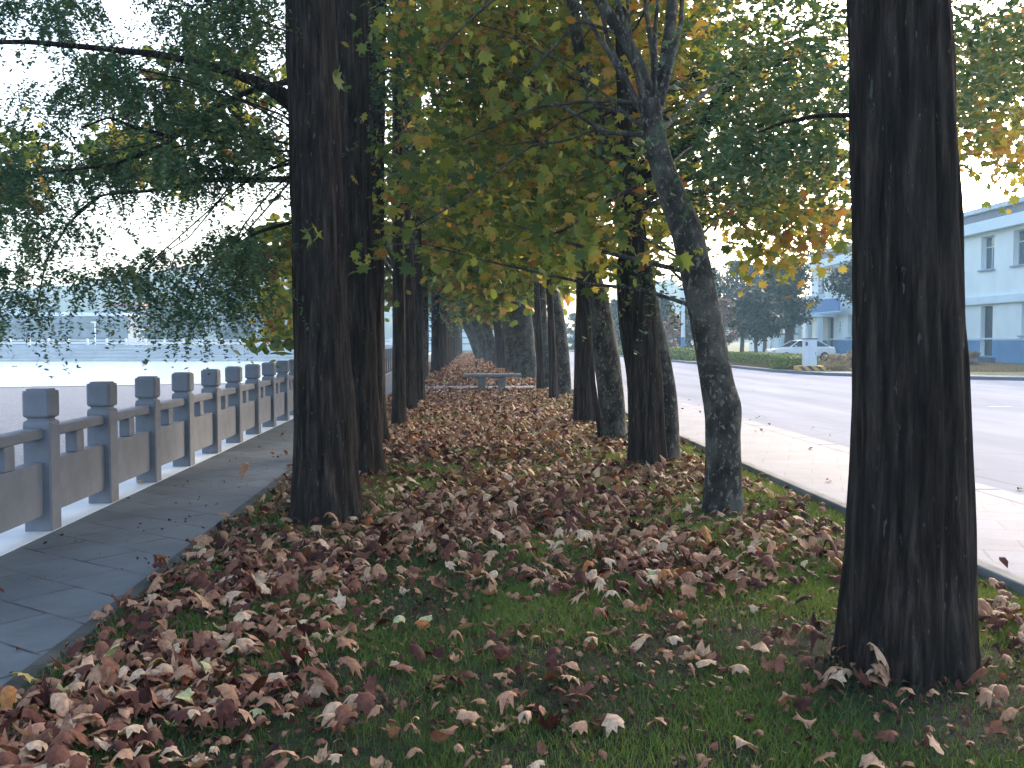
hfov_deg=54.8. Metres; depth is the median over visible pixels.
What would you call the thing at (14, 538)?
coping
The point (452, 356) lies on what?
conifer tree
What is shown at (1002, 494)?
kerb
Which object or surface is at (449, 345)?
conifer tree
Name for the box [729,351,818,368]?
hedge
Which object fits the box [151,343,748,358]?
ground
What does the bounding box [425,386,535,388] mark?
cross path
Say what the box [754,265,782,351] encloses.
evergreen tree
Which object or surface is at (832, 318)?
door
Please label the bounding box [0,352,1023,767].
lawn
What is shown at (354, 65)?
conifer tree
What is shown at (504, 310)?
plane tree
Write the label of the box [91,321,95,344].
shore lamp
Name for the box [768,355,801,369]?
hedge
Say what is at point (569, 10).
plane tree
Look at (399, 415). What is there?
conifer tree
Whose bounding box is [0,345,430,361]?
embankment
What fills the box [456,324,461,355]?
conifer tree
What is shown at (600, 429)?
plane tree
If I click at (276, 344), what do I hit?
plane tree
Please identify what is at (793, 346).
parked car
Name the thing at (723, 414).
plane tree
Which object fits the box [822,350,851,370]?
dry shrub
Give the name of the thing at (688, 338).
evergreen tree
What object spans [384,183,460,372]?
conifer tree
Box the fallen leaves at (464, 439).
[266,384,792,497]
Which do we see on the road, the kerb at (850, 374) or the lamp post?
the kerb at (850, 374)
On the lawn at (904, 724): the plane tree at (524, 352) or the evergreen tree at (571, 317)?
the plane tree at (524, 352)
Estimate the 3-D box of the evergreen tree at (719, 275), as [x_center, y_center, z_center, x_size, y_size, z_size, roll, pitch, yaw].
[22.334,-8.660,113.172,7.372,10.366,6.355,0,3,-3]
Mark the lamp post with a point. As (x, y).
(683, 325)
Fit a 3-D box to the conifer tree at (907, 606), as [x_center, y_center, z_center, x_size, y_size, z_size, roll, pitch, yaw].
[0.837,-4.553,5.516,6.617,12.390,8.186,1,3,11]
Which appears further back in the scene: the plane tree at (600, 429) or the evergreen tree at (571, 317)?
the evergreen tree at (571, 317)
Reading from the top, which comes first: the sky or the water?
the sky
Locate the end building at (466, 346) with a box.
[428,314,493,350]
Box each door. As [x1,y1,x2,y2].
[831,317,833,346]
[985,306,992,355]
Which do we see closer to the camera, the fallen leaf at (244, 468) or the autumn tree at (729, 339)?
the fallen leaf at (244, 468)
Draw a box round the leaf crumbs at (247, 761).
[1,487,1023,767]
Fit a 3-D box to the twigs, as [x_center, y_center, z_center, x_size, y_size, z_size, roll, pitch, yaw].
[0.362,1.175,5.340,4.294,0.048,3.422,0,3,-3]
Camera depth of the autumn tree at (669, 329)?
96.48 m
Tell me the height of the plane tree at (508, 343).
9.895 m
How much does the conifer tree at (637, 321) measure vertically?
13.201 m
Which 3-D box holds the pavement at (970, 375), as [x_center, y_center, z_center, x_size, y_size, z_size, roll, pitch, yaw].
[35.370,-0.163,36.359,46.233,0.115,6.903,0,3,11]
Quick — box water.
[0,361,289,386]
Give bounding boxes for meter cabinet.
[794,338,824,370]
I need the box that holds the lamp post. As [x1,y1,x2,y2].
[661,255,684,346]
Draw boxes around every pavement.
[571,373,1023,577]
[829,372,1023,376]
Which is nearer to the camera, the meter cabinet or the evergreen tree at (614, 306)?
the meter cabinet
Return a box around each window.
[816,277,823,293]
[977,236,994,271]
[1009,230,1023,267]
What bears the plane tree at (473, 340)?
on the lawn at (904, 724)
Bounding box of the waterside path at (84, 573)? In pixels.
[0,354,430,685]
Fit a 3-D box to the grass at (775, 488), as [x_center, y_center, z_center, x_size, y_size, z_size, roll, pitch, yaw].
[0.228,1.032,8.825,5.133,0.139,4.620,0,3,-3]
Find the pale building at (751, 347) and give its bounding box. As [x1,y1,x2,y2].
[749,322,805,350]
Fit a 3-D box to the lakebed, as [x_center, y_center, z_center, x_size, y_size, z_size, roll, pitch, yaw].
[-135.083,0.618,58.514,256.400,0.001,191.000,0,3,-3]
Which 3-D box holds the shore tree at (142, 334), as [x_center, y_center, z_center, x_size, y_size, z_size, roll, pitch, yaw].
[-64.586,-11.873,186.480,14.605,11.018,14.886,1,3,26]
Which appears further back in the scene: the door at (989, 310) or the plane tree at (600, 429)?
the door at (989, 310)
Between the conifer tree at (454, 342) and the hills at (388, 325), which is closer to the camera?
the conifer tree at (454, 342)
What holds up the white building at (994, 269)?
on the verge
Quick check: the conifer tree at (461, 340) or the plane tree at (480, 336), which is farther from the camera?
the conifer tree at (461, 340)
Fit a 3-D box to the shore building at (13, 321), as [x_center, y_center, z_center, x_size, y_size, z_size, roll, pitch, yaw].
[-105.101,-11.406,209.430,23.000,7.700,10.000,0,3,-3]
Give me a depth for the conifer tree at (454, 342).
72.66 m
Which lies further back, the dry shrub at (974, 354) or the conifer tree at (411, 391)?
the dry shrub at (974, 354)
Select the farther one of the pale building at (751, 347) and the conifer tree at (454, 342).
the pale building at (751, 347)
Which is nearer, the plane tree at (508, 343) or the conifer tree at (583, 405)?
the conifer tree at (583, 405)
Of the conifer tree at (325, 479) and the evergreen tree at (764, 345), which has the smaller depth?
the conifer tree at (325, 479)
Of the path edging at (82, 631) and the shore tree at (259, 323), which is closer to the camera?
the path edging at (82, 631)
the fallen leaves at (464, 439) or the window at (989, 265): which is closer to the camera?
the fallen leaves at (464, 439)
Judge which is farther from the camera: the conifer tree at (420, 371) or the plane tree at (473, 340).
the plane tree at (473, 340)
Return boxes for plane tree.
[0,25,468,378]
[281,0,851,517]
[368,0,772,439]
[379,0,1023,458]
[384,78,617,394]
[428,146,574,387]
[443,296,495,365]
[450,291,491,360]
[452,275,575,377]
[453,313,491,358]
[464,299,513,371]
[465,219,597,351]
[519,107,672,439]
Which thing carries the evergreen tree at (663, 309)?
on the verge
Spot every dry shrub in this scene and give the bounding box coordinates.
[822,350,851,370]
[969,351,980,365]
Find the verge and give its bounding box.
[571,348,1023,375]
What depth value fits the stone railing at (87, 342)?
157.15 m
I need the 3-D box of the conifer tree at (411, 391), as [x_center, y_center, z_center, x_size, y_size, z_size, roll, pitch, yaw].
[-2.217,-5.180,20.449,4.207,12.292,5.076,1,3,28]
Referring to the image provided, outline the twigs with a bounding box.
[107,537,837,688]
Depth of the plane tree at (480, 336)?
61.67 m
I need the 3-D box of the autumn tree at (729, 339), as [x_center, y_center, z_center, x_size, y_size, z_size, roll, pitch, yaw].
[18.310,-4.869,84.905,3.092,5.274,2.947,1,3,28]
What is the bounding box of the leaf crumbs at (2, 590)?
[0,435,289,672]
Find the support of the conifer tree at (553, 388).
on the lawn at (904, 724)
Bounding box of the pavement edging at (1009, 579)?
[571,388,1023,595]
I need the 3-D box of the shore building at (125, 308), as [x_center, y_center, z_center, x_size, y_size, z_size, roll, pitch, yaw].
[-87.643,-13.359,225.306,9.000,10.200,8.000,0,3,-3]
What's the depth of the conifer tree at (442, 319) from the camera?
47.63 m
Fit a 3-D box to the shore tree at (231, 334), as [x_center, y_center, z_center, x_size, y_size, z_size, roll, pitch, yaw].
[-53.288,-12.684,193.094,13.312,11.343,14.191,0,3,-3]
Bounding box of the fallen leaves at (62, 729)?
[0,479,1023,767]
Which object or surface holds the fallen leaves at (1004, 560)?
on the pavement at (1000, 527)
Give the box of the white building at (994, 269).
[796,196,1023,362]
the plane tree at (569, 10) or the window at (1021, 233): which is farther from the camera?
the window at (1021, 233)
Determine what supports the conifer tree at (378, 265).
on the lawn at (904, 724)
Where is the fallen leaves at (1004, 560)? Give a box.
[681,399,1022,567]
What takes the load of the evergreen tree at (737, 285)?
on the verge
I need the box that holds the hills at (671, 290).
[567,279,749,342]
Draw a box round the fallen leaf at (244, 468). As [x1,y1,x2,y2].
[239,462,250,480]
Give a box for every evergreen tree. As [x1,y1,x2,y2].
[566,313,575,349]
[609,298,621,347]
[658,298,677,347]
[674,292,693,347]
[679,263,730,333]
[715,258,765,351]
[726,286,791,359]
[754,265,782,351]
[755,254,825,343]
[815,257,851,307]
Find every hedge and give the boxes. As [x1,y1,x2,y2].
[618,346,695,360]
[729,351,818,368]
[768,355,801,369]
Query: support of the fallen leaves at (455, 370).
on the lawn at (904, 724)
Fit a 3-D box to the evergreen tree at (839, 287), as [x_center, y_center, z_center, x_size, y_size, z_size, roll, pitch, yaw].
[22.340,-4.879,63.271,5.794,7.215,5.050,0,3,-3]
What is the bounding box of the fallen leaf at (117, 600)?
[111,593,125,607]
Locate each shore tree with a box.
[15,304,60,339]
[127,299,210,344]
[203,292,263,344]
[256,317,287,341]
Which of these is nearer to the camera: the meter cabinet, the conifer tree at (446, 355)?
the meter cabinet
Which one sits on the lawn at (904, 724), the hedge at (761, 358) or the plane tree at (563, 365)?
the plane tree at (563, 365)
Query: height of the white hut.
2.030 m
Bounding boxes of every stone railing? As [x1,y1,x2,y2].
[0,338,391,344]
[0,348,391,533]
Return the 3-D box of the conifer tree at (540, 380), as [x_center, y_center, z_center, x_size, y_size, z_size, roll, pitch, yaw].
[0.606,-5.296,29.366,4.604,11.733,4.316,0,3,-3]
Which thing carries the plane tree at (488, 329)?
on the lawn at (904, 724)
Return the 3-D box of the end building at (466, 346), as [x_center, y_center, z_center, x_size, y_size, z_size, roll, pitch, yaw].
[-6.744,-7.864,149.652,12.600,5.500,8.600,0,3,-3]
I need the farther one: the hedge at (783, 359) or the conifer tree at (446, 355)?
the conifer tree at (446, 355)
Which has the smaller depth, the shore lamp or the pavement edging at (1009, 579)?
the pavement edging at (1009, 579)
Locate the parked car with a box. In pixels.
[765,340,835,360]
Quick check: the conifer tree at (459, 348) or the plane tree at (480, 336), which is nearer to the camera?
the plane tree at (480, 336)
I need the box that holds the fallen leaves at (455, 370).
[425,353,535,385]
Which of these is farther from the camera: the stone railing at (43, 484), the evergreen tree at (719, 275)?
the evergreen tree at (719, 275)
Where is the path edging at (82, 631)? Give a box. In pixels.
[0,392,391,703]
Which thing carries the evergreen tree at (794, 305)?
on the verge
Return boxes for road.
[569,351,1023,495]
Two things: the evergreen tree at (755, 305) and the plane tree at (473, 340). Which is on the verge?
the evergreen tree at (755, 305)
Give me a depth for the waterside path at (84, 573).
7.20 m
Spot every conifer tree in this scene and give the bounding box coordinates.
[0,0,366,529]
[147,0,497,475]
[211,0,489,441]
[261,0,477,424]
[384,2,469,400]
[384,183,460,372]
[385,1,473,408]
[428,284,464,364]
[428,293,459,362]
[428,294,462,357]
[428,296,463,359]
[430,293,469,367]
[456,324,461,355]
[458,323,460,354]
[460,330,462,352]
[467,0,694,421]
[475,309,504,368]
[479,1,612,397]
[481,105,567,388]
[487,0,848,465]
[599,0,1023,687]
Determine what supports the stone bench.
on the lawn at (904, 724)
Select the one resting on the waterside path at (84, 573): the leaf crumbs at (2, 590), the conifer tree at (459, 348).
the leaf crumbs at (2, 590)
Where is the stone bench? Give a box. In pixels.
[464,374,521,388]
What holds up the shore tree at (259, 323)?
on the ground at (736, 345)
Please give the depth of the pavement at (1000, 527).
10.48 m
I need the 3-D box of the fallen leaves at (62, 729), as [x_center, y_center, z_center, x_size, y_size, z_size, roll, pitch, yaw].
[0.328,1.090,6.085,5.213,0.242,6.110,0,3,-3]
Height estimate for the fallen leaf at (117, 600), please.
0.110 m
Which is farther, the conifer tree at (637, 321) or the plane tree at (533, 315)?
the plane tree at (533, 315)
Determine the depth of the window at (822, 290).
97.02 m
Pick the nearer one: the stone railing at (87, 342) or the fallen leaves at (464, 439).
the fallen leaves at (464, 439)
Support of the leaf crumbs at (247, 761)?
on the lawn at (904, 724)
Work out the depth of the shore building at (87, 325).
195.95 m
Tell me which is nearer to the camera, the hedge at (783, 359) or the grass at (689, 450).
the grass at (689, 450)
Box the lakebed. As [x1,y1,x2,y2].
[0,383,244,466]
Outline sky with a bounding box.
[0,0,1023,335]
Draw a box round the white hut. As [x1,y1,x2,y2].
[770,333,797,348]
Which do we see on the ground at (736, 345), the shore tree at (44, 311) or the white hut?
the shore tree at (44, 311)
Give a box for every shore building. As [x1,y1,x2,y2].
[0,311,66,344]
[23,313,142,344]
[102,302,150,344]
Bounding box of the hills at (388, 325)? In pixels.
[0,259,430,341]
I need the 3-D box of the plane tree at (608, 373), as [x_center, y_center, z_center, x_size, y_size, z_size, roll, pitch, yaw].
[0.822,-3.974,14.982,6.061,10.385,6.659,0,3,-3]
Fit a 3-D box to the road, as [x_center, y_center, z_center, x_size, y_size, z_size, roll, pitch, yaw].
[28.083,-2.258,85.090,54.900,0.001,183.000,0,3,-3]
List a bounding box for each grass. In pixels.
[177,461,845,563]
[383,388,704,467]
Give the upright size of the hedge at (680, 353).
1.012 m
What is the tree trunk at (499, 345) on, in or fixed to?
on the lawn at (904, 724)
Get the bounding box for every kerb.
[569,350,1023,380]
[570,371,1023,504]
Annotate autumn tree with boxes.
[663,313,685,346]
[719,298,740,344]
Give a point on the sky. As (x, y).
(40, 71)
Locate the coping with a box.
[0,352,430,555]

